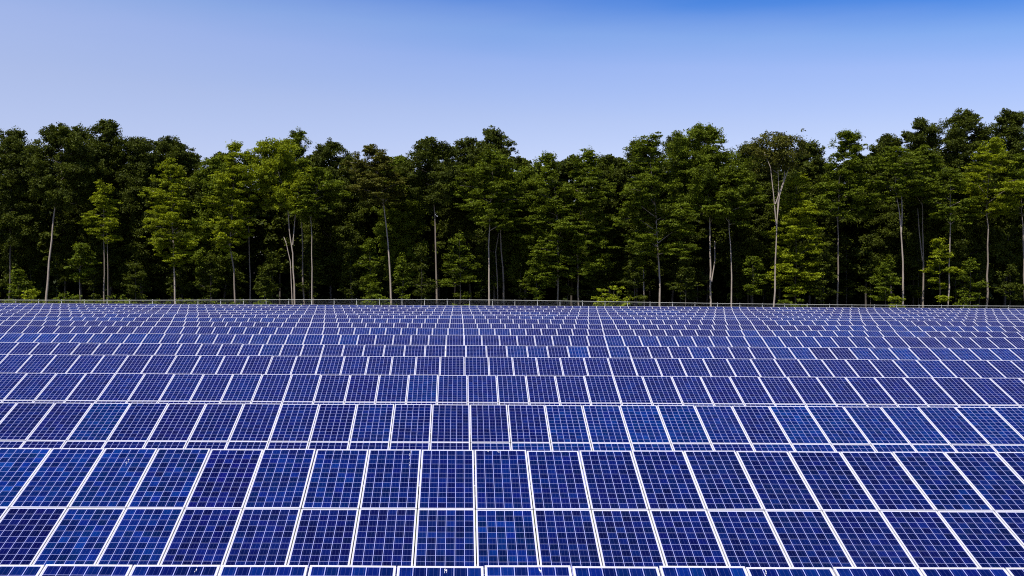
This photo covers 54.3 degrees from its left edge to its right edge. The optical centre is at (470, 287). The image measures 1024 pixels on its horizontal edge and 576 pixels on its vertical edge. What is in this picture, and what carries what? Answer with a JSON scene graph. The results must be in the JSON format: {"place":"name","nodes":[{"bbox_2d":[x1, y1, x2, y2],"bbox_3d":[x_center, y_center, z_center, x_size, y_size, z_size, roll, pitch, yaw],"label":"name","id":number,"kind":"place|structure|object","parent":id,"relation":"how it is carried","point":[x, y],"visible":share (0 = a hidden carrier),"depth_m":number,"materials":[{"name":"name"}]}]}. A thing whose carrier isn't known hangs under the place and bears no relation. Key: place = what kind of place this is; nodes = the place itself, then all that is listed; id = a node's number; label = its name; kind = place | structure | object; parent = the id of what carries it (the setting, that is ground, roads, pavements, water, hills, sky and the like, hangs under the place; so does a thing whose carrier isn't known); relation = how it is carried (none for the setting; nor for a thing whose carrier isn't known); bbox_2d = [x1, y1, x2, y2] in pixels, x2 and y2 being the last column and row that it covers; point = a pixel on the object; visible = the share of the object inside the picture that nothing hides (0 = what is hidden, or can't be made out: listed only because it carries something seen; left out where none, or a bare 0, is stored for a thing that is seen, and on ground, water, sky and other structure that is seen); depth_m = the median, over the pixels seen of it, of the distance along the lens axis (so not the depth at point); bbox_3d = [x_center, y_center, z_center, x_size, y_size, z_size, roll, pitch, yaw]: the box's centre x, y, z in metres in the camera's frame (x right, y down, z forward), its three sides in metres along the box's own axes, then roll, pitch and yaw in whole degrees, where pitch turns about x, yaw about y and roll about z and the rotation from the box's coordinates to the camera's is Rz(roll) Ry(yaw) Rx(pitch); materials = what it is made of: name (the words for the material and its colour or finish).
{"place":"outdoors","nodes":[
{"label":"outdoors","id":0,"kind":"place"},
{"bbox_2d":[163,400,763,564],"bbox_3d":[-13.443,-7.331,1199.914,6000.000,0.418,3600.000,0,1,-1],"label":"ground","id":1,"kind":"structure","parent":0,"point":[475,511],"depth_m":22.91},
{"bbox_2d":[3,267,35,302],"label":"sapling","id":2,"kind":"object","parent":1,"relation":"on","point":[18,276],"visible":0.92,"depth_m":139.28,"materials":[{"name":"green plant"}]},
{"bbox_2d":[0,135,46,302],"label":"broadleaf tree","id":3,"kind":"object","parent":1,"relation":"on","point":[11,184],"visible":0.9,"depth_m":143.30,"materials":[{"name":"green plant"}]},
{"bbox_2d":[0,125,49,299],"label":"broadleaf tree","id":4,"kind":"object","parent":1,"relation":"on","point":[17,253],"visible":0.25,"depth_m":150.25,"materials":[{"name":"green plant"}]},
{"bbox_2d":[12,244,45,295],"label":"sapling","id":5,"kind":"object","parent":1,"relation":"on","point":[29,253],"visible":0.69,"depth_m":149.57,"materials":[{"name":"green plant"}]},
{"bbox_2d":[28,161,76,298],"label":"broadleaf tree","id":6,"kind":"object","parent":1,"relation":"on","point":[45,236],"visible":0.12,"depth_m":163.21,"materials":[{"name":"green plant"}]},
{"bbox_2d":[15,121,108,302],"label":"broadleaf tree","id":7,"kind":"object","parent":1,"relation":"on","point":[78,168],"visible":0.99,"depth_m":141.00,"materials":[{"name":"green plant"}]},
{"bbox_2d":[41,123,96,303],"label":"broadleaf tree","id":8,"kind":"object","parent":1,"relation":"on","point":[73,235],"visible":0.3,"depth_m":151.94,"materials":[{"name":"green plant"}]},
{"bbox_2d":[63,242,101,302],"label":"broadleaf tree","id":9,"kind":"object","parent":1,"relation":"on","point":[74,263],"visible":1,"depth_m":139.19,"materials":[{"name":"green plant"}]},
{"bbox_2d":[75,179,123,303],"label":"broadleaf tree","id":10,"kind":"object","parent":1,"relation":"on","point":[100,196],"visible":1,"depth_m":139.90,"materials":[{"name":"green plant"}]},
{"bbox_2d":[69,118,147,299],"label":"broadleaf tree","id":11,"kind":"object","parent":1,"relation":"on","point":[110,143],"visible":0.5,"depth_m":148.21,"materials":[{"name":"green plant"}]},
{"bbox_2d":[122,259,151,300],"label":"sapling","id":12,"kind":"object","parent":1,"relation":"on","point":[134,291],"visible":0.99,"depth_m":140.17,"materials":[{"name":"green plant"}]},
{"bbox_2d":[111,136,171,303],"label":"broadleaf tree","id":13,"kind":"object","parent":1,"relation":"on","point":[137,247],"visible":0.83,"depth_m":148.01,"materials":[{"name":"green plant"}]},
{"bbox_2d":[117,135,209,303],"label":"broadleaf tree","id":14,"kind":"object","parent":1,"relation":"on","point":[167,146],"visible":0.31,"depth_m":152.54,"materials":[{"name":"green plant"}]},
{"bbox_2d":[138,157,213,303],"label":"broadleaf tree","id":15,"kind":"object","parent":1,"relation":"on","point":[162,238],"visible":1,"depth_m":139.68,"materials":[{"name":"green plant"}]},
{"bbox_2d":[184,233,225,295],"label":"sapling","id":16,"kind":"object","parent":1,"relation":"on","point":[210,245],"visible":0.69,"depth_m":143.25,"materials":[{"name":"green plant"}]},
{"bbox_2d":[188,252,224,303],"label":"sapling","id":17,"kind":"object","parent":1,"relation":"on","point":[212,258],"visible":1,"depth_m":140.17,"materials":[{"name":"green plant"}]},
{"bbox_2d":[184,156,250,300],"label":"broadleaf tree","id":18,"kind":"object","parent":1,"relation":"on","point":[203,180],"visible":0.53,"depth_m":150.23,"materials":[{"name":"green plant"}]},
{"bbox_2d":[201,139,263,303],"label":"broadleaf tree","id":19,"kind":"object","parent":1,"relation":"on","point":[237,206],"visible":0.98,"depth_m":140.73,"materials":[{"name":"green plant"}]},
{"bbox_2d":[201,151,266,298],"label":"broadleaf tree","id":20,"kind":"object","parent":1,"relation":"on","point":[241,249],"visible":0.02,"depth_m":163.18,"materials":[{"name":"green plant"}]},
{"bbox_2d":[227,149,272,303],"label":"broadleaf tree","id":21,"kind":"object","parent":1,"relation":"on","point":[251,211],"visible":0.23,"depth_m":145.45,"materials":[{"name":"green plant"}]},
{"bbox_2d":[247,153,300,304],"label":"broadleaf tree","id":22,"kind":"object","parent":1,"relation":"on","point":[274,229],"visible":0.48,"depth_m":164.52,"materials":[{"name":"green plant"}]},
{"bbox_2d":[235,137,320,304],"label":"broadleaf tree","id":23,"kind":"object","parent":1,"relation":"on","point":[276,183],"visible":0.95,"depth_m":141.33,"materials":[{"name":"green plant"}]},
{"bbox_2d":[278,126,320,304],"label":"broadleaf tree","id":24,"kind":"object","parent":1,"relation":"on","point":[298,136],"visible":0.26,"depth_m":146.30,"materials":[{"name":"green plant"}]},
{"bbox_2d":[281,154,332,304],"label":"broadleaf tree","id":25,"kind":"object","parent":1,"relation":"on","point":[297,240],"visible":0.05,"depth_m":164.90,"materials":[{"name":"green plant"}]},
{"bbox_2d":[292,249,325,304],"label":"sapling","id":26,"kind":"object","parent":1,"relation":"on","point":[314,262],"visible":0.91,"depth_m":146.79,"materials":[{"name":"green plant"}]},
{"bbox_2d":[2,297,632,305],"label":"undergrowth","id":27,"kind":"object","parent":1,"relation":"on","point":[184,301],"visible":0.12,"depth_m":143.63,"materials":[{"name":"green plant"}]},
{"bbox_2d":[285,166,353,304],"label":"broadleaf tree","id":28,"kind":"object","parent":1,"relation":"on","point":[310,200],"visible":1,"depth_m":140.95,"materials":[{"name":"green plant"}]},
{"bbox_2d":[300,137,364,304],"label":"broadleaf tree","id":29,"kind":"object","parent":1,"relation":"on","point":[327,254],"visible":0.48,"depth_m":153.37,"materials":[{"name":"green plant"}]},
{"bbox_2d":[337,247,362,297],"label":"sapling","id":30,"kind":"object","parent":1,"relation":"on","point":[350,254],"visible":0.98,"depth_m":145.16,"materials":[{"name":"green plant"}]},
{"bbox_2d":[326,155,376,304],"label":"broadleaf tree","id":31,"kind":"object","parent":1,"relation":"on","point":[354,210],"visible":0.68,"depth_m":151.58,"materials":[{"name":"green plant"}]},
{"bbox_2d":[352,238,383,303],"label":"sapling","id":32,"kind":"object","parent":1,"relation":"on","point":[373,287],"visible":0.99,"depth_m":140.66,"materials":[{"name":"green plant"}]},
{"bbox_2d":[339,144,409,304],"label":"broadleaf tree","id":33,"kind":"object","parent":1,"relation":"on","point":[379,164],"visible":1,"depth_m":140.95,"materials":[{"name":"green plant"}]},
{"bbox_2d":[368,154,430,304],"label":"broadleaf tree","id":34,"kind":"object","parent":1,"relation":"on","point":[404,222],"visible":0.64,"depth_m":149.50,"materials":[{"name":"green plant"}]},
{"bbox_2d":[402,242,439,304],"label":"sapling","id":35,"kind":"object","parent":1,"relation":"on","point":[421,291],"visible":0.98,"depth_m":139.49,"materials":[{"name":"green plant"}]},
{"bbox_2d":[394,136,464,304],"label":"broadleaf tree","id":36,"kind":"object","parent":1,"relation":"on","point":[431,153],"visible":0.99,"depth_m":143.85,"materials":[{"name":"green plant"}]},
{"bbox_2d":[416,161,454,304],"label":"broadleaf tree","id":37,"kind":"object","parent":1,"relation":"on","point":[441,243],"visible":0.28,"depth_m":164.25,"materials":[{"name":"green plant"}]},
{"bbox_2d":[433,232,482,302],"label":"sapling","id":38,"kind":"object","parent":1,"relation":"on","point":[455,271],"visible":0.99,"depth_m":141.26,"materials":[{"name":"green plant"}]},
{"bbox_2d":[435,136,487,305],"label":"broadleaf tree","id":39,"kind":"object","parent":1,"relation":"on","point":[457,218],"visible":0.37,"depth_m":151.90,"materials":[{"name":"green plant"}]},
{"bbox_2d":[444,147,529,305],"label":"broadleaf tree","id":40,"kind":"object","parent":1,"relation":"on","point":[494,185],"visible":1,"depth_m":140.91,"materials":[{"name":"green plant"}]},
{"bbox_2d":[461,125,528,305],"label":"broadleaf tree","id":41,"kind":"object","parent":1,"relation":"on","point":[494,138],"visible":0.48,"depth_m":148.75,"materials":[{"name":"green plant"}]},
{"bbox_2d":[486,166,526,305],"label":"broadleaf tree","id":42,"kind":"object","parent":1,"relation":"on","point":[517,184],"visible":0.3,"depth_m":145.70,"materials":[{"name":"green plant"}]},
{"bbox_2d":[1,299,1020,308],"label":"wire fence","id":43,"kind":"object","parent":1,"relation":"on","point":[717,303],"visible":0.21,"depth_m":133.07,"materials":[{"name":"metal"}]},
{"bbox_2d":[0,448,1023,575],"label":"solar panel row","id":44,"kind":"object","parent":1,"relation":"on","point":[109,506],"visible":1,"depth_m":17.46,"materials":[{"name":"glass"}]},
{"bbox_2d":[0,403,1023,494],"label":"solar panel row","id":45,"kind":"object","parent":1,"relation":"on","point":[685,428],"visible":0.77,"depth_m":25.81,"materials":[{"name":"glass"}]},
{"bbox_2d":[0,373,1023,437],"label":"solar panel row","id":46,"kind":"object","parent":1,"relation":"on","point":[880,392],"visible":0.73,"depth_m":33.61,"materials":[{"name":"glass"}]},
{"bbox_2d":[0,354,1023,402],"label":"solar panel row","id":47,"kind":"object","parent":1,"relation":"on","point":[226,364],"visible":0.3,"depth_m":41.50,"materials":[{"name":"glass"}]},
{"bbox_2d":[0,193,1023,308],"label":"woods","id":48,"kind":"object","parent":1,"relation":"on","point":[720,291],"visible":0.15,"depth_m":170.24,"materials":[{"name":"green plant"}]},
{"bbox_2d":[0,342,1023,374],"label":"solar panel row","id":49,"kind":"object","parent":1,"relation":"on","point":[464,351],"visible":0.22,"depth_m":49.37,"materials":[{"name":"glass"}]},
{"bbox_2d":[0,333,1023,357],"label":"solar panel row","id":50,"kind":"object","parent":1,"relation":"on","point":[777,341],"visible":0.2,"depth_m":57.03,"materials":[{"name":"glass"}]},
{"bbox_2d":[0,564,1023,575],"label":"solar panel row","id":51,"kind":"object","parent":1,"relation":"on","point":[225,570],"visible":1,"depth_m":11.48,"materials":[{"name":"glass"}]},
{"bbox_2d":[0,326,1023,345],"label":"solar panel row","id":52,"kind":"object","parent":1,"relation":"on","point":[285,330],"visible":0.27,"depth_m":64.88,"materials":[{"name":"glass"}]},
{"bbox_2d":[0,320,1023,334],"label":"solar panel row","id":53,"kind":"object","parent":1,"relation":"on","point":[548,326],"visible":0.24,"depth_m":72.63,"materials":[{"name":"glass"}]},
{"bbox_2d":[0,316,1023,334],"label":"solar panel row","id":54,"kind":"object","parent":1,"relation":"on","point":[690,322],"visible":0.2,"depth_m":80.31,"materials":[{"name":"glass"}]},
{"bbox_2d":[0,313,1023,323],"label":"solar panel row","id":55,"kind":"object","parent":1,"relation":"on","point":[211,316],"visible":0.24,"depth_m":88.05,"materials":[{"name":"glass"}]},
{"bbox_2d":[0,309,1023,316],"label":"solar panel row","id":56,"kind":"object","parent":1,"relation":"on","point":[674,313],"visible":0.23,"depth_m":103.52,"materials":[{"name":"glass"}]},
{"bbox_2d":[0,307,1023,313],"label":"solar panel row","id":57,"kind":"object","parent":1,"relation":"on","point":[252,309],"visible":0.2,"depth_m":111.09,"materials":[{"name":"glass"}]},
{"bbox_2d":[0,303,1023,310],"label":"solar panel row","id":58,"kind":"object","parent":1,"relation":"on","point":[675,307],"visible":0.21,"depth_m":126.58,"materials":[{"name":"glass"}]},
{"bbox_2d":[0,305,1023,312],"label":"solar panel row","id":59,"kind":"object","parent":1,"relation":"on","point":[951,311],"visible":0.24,"depth_m":118.99,"materials":[{"name":"glass"}]},
{"bbox_2d":[0,311,1023,318],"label":"solar panel row","id":60,"kind":"object","parent":1,"relation":"on","point":[889,317],"visible":0.2,"depth_m":95.96,"materials":[{"name":"glass"}]},
{"bbox_2d":[507,256,530,298],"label":"sapling","id":61,"kind":"object","parent":1,"relation":"on","point":[519,267],"visible":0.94,"depth_m":144.92,"materials":[{"name":"green plant"}]},
{"bbox_2d":[501,165,550,305],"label":"broadleaf tree","id":62,"kind":"object","parent":1,"relation":"on","point":[527,175],"visible":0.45,"depth_m":148.69,"materials":[{"name":"green plant"}]},
{"bbox_2d":[517,258,550,305],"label":"sapling","id":63,"kind":"object","parent":1,"relation":"on","point":[539,277],"visible":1,"depth_m":140.93,"materials":[{"name":"green plant"}]},
{"bbox_2d":[512,151,590,305],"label":"broadleaf tree","id":64,"kind":"object","parent":1,"relation":"on","point":[553,239],"visible":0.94,"depth_m":142.27,"materials":[{"name":"green plant"}]},
{"bbox_2d":[544,154,591,306],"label":"broadleaf tree","id":65,"kind":"object","parent":1,"relation":"on","point":[567,165],"visible":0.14,"depth_m":164.18,"materials":[{"name":"green plant"}]},
{"bbox_2d":[544,146,623,305],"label":"broadleaf tree","id":66,"kind":"object","parent":1,"relation":"on","point":[587,203],"visible":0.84,"depth_m":143.19,"materials":[{"name":"green plant"}]},
{"bbox_2d":[579,236,613,305],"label":"sapling","id":67,"kind":"object","parent":1,"relation":"on","point":[594,285],"visible":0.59,"depth_m":145.31,"materials":[{"name":"green plant"}]},
{"bbox_2d":[573,152,643,300],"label":"broadleaf tree","id":68,"kind":"object","parent":1,"relation":"on","point":[618,177],"visible":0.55,"depth_m":151.65,"materials":[{"name":"green plant"}]},
{"bbox_2d":[613,259,647,305],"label":"sapling","id":69,"kind":"object","parent":1,"relation":"on","point":[631,268],"visible":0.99,"depth_m":140.77,"materials":[{"name":"green plant"}]},
{"bbox_2d":[610,137,670,305],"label":"broadleaf tree","id":70,"kind":"object","parent":1,"relation":"on","point":[650,261],"visible":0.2,"depth_m":153.07,"materials":[{"name":"green plant"}]},
{"bbox_2d":[608,131,703,305],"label":"broadleaf tree","id":71,"kind":"object","parent":1,"relation":"on","point":[643,196],"visible":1,"depth_m":140.24,"materials":[{"name":"green plant"}]},
{"bbox_2d":[654,132,706,305],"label":"broadleaf tree","id":72,"kind":"object","parent":1,"relation":"on","point":[668,262],"visible":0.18,"depth_m":155.00,"materials":[{"name":"green plant"}]},
{"bbox_2d":[672,163,730,306],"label":"broadleaf tree","id":73,"kind":"object","parent":1,"relation":"on","point":[703,251],"visible":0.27,"depth_m":165.61,"materials":[{"name":"green plant"}]},
{"bbox_2d":[663,123,755,306],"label":"broadleaf tree","id":74,"kind":"object","parent":1,"relation":"on","point":[702,168],"visible":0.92,"depth_m":141.70,"materials":[{"name":"green plant"}]},
{"bbox_2d":[701,167,774,306],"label":"broadleaf tree","id":75,"kind":"object","parent":1,"relation":"on","point":[741,177],"visible":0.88,"depth_m":140.27,"materials":[{"name":"green plant"}]},
{"bbox_2d":[711,141,790,306],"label":"broadleaf tree","id":76,"kind":"object","parent":1,"relation":"on","point":[747,236],"visible":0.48,"depth_m":150.72,"materials":[{"name":"green plant"}]},
{"bbox_2d":[740,255,768,306],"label":"sapling","id":77,"kind":"object","parent":1,"relation":"on","point":[751,287],"visible":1,"depth_m":140.69,"materials":[{"name":"green plant"}]},
{"bbox_2d":[737,128,809,306],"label":"broadleaf tree","id":78,"kind":"object","parent":1,"relation":"on","point":[783,141],"visible":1,"depth_m":139.50,"materials":[{"name":"green plant"}]},
{"bbox_2d":[759,170,831,303],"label":"broadleaf tree","id":79,"kind":"object","parent":1,"relation":"on","point":[794,206],"visible":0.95,"depth_m":141.72,"materials":[{"name":"green plant"}]},
{"bbox_2d":[777,139,840,306],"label":"broadleaf tree","id":80,"kind":"object","parent":1,"relation":"on","point":[812,168],"visible":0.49,"depth_m":150.26,"materials":[{"name":"green plant"}]},
{"bbox_2d":[800,244,842,306],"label":"sapling","id":81,"kind":"object","parent":1,"relation":"on","point":[817,257],"visible":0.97,"depth_m":141.26,"materials":[{"name":"green plant"}]},
{"bbox_2d":[799,168,858,306],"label":"broadleaf tree","id":82,"kind":"object","parent":1,"relation":"on","point":[843,222],"visible":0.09,"depth_m":161.12,"materials":[{"name":"green plant"}]},
{"bbox_2d":[807,129,880,306],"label":"broadleaf tree","id":83,"kind":"object","parent":1,"relation":"on","point":[831,184],"visible":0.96,"depth_m":142.82,"materials":[{"name":"green plant"}]},
{"bbox_2d":[831,233,861,306],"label":"sapling","id":84,"kind":"object","parent":1,"relation":"on","point":[846,243],"visible":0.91,"depth_m":149.40,"materials":[{"name":"green plant"}]},
{"bbox_2d":[854,249,879,307],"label":"sapling","id":85,"kind":"object","parent":1,"relation":"on","point":[869,264],"visible":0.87,"depth_m":145.93,"materials":[{"name":"green plant"}]},
{"bbox_2d":[835,153,899,307],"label":"broadleaf tree","id":86,"kind":"object","parent":1,"relation":"on","point":[854,232],"visible":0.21,"depth_m":163.78,"materials":[{"name":"green plant"}]},
{"bbox_2d":[867,255,901,307],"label":"sapling","id":87,"kind":"object","parent":1,"relation":"on","point":[883,290],"visible":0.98,"depth_m":140.59,"materials":[{"name":"green plant"}]},
{"bbox_2d":[858,133,916,307],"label":"broadleaf tree","id":88,"kind":"object","parent":1,"relation":"on","point":[883,242],"visible":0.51,"depth_m":153.55,"materials":[{"name":"green plant"}]},
{"bbox_2d":[862,146,941,304],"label":"broadleaf tree","id":89,"kind":"object","parent":1,"relation":"on","point":[902,188],"visible":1,"depth_m":141.00,"materials":[{"name":"green plant"}]},
{"bbox_2d":[900,233,932,307],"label":"sapling","id":90,"kind":"object","parent":1,"relation":"on","point":[917,293],"visible":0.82,"depth_m":148.87,"materials":[{"name":"green plant"}]},
{"bbox_2d":[885,144,952,307],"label":"broadleaf tree","id":91,"kind":"object","parent":1,"relation":"on","point":[925,155],"visible":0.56,"depth_m":144.36,"materials":[{"name":"green plant"}]},
{"bbox_2d":[873,117,969,307],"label":"broadleaf tree","id":92,"kind":"object","parent":1,"relation":"on","point":[921,137],"visible":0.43,"depth_m":151.14,"materials":[{"name":"green plant"}]},
{"bbox_2d":[919,236,966,307],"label":"sapling","id":93,"kind":"object","parent":1,"relation":"on","point":[940,254],"visible":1,"depth_m":140.90,"materials":[{"name":"green plant"}]},
{"bbox_2d":[922,167,978,307],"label":"broadleaf tree","id":94,"kind":"object","parent":1,"relation":"on","point":[954,176],"visible":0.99,"depth_m":140.89,"materials":[{"name":"green plant"}]},
{"bbox_2d":[925,107,1008,302],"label":"broadleaf tree","id":95,"kind":"object","parent":1,"relation":"on","point":[956,139],"visible":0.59,"depth_m":150.06,"materials":[{"name":"green plant"}]},
{"bbox_2d":[952,257,990,303],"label":"sapling","id":96,"kind":"object","parent":1,"relation":"on","point":[969,263],"visible":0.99,"depth_m":141.65,"materials":[{"name":"green plant"}]},
{"bbox_2d":[953,136,1023,307],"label":"broadleaf tree","id":97,"kind":"object","parent":1,"relation":"on","point":[988,187],"visible":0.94,"depth_m":141.59,"materials":[{"name":"green plant"}]},
{"bbox_2d":[979,108,1023,307],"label":"broadleaf tree","id":98,"kind":"object","parent":1,"relation":"on","point":[1012,132],"visible":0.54,"depth_m":151.19,"materials":[{"name":"green plant"}]},
{"bbox_2d":[991,264,1023,300],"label":"sapling","id":99,"kind":"object","parent":1,"relation":"on","point":[1013,286],"visible":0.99,"depth_m":141.49,"materials":[{"name":"green plant"}]},
{"bbox_2d":[992,152,1023,290],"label":"broadleaf tree","id":100,"kind":"object","parent":1,"relation":"on","point":[1018,158],"visible":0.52,"depth_m":142.74,"materials":[{"name":"green plant"}]},
{"bbox_2d":[0,0,1023,190],"label":"sky","id":101,"kind":"structure","parent":0,"point":[563,77],"materials":[{"name":"blue"}]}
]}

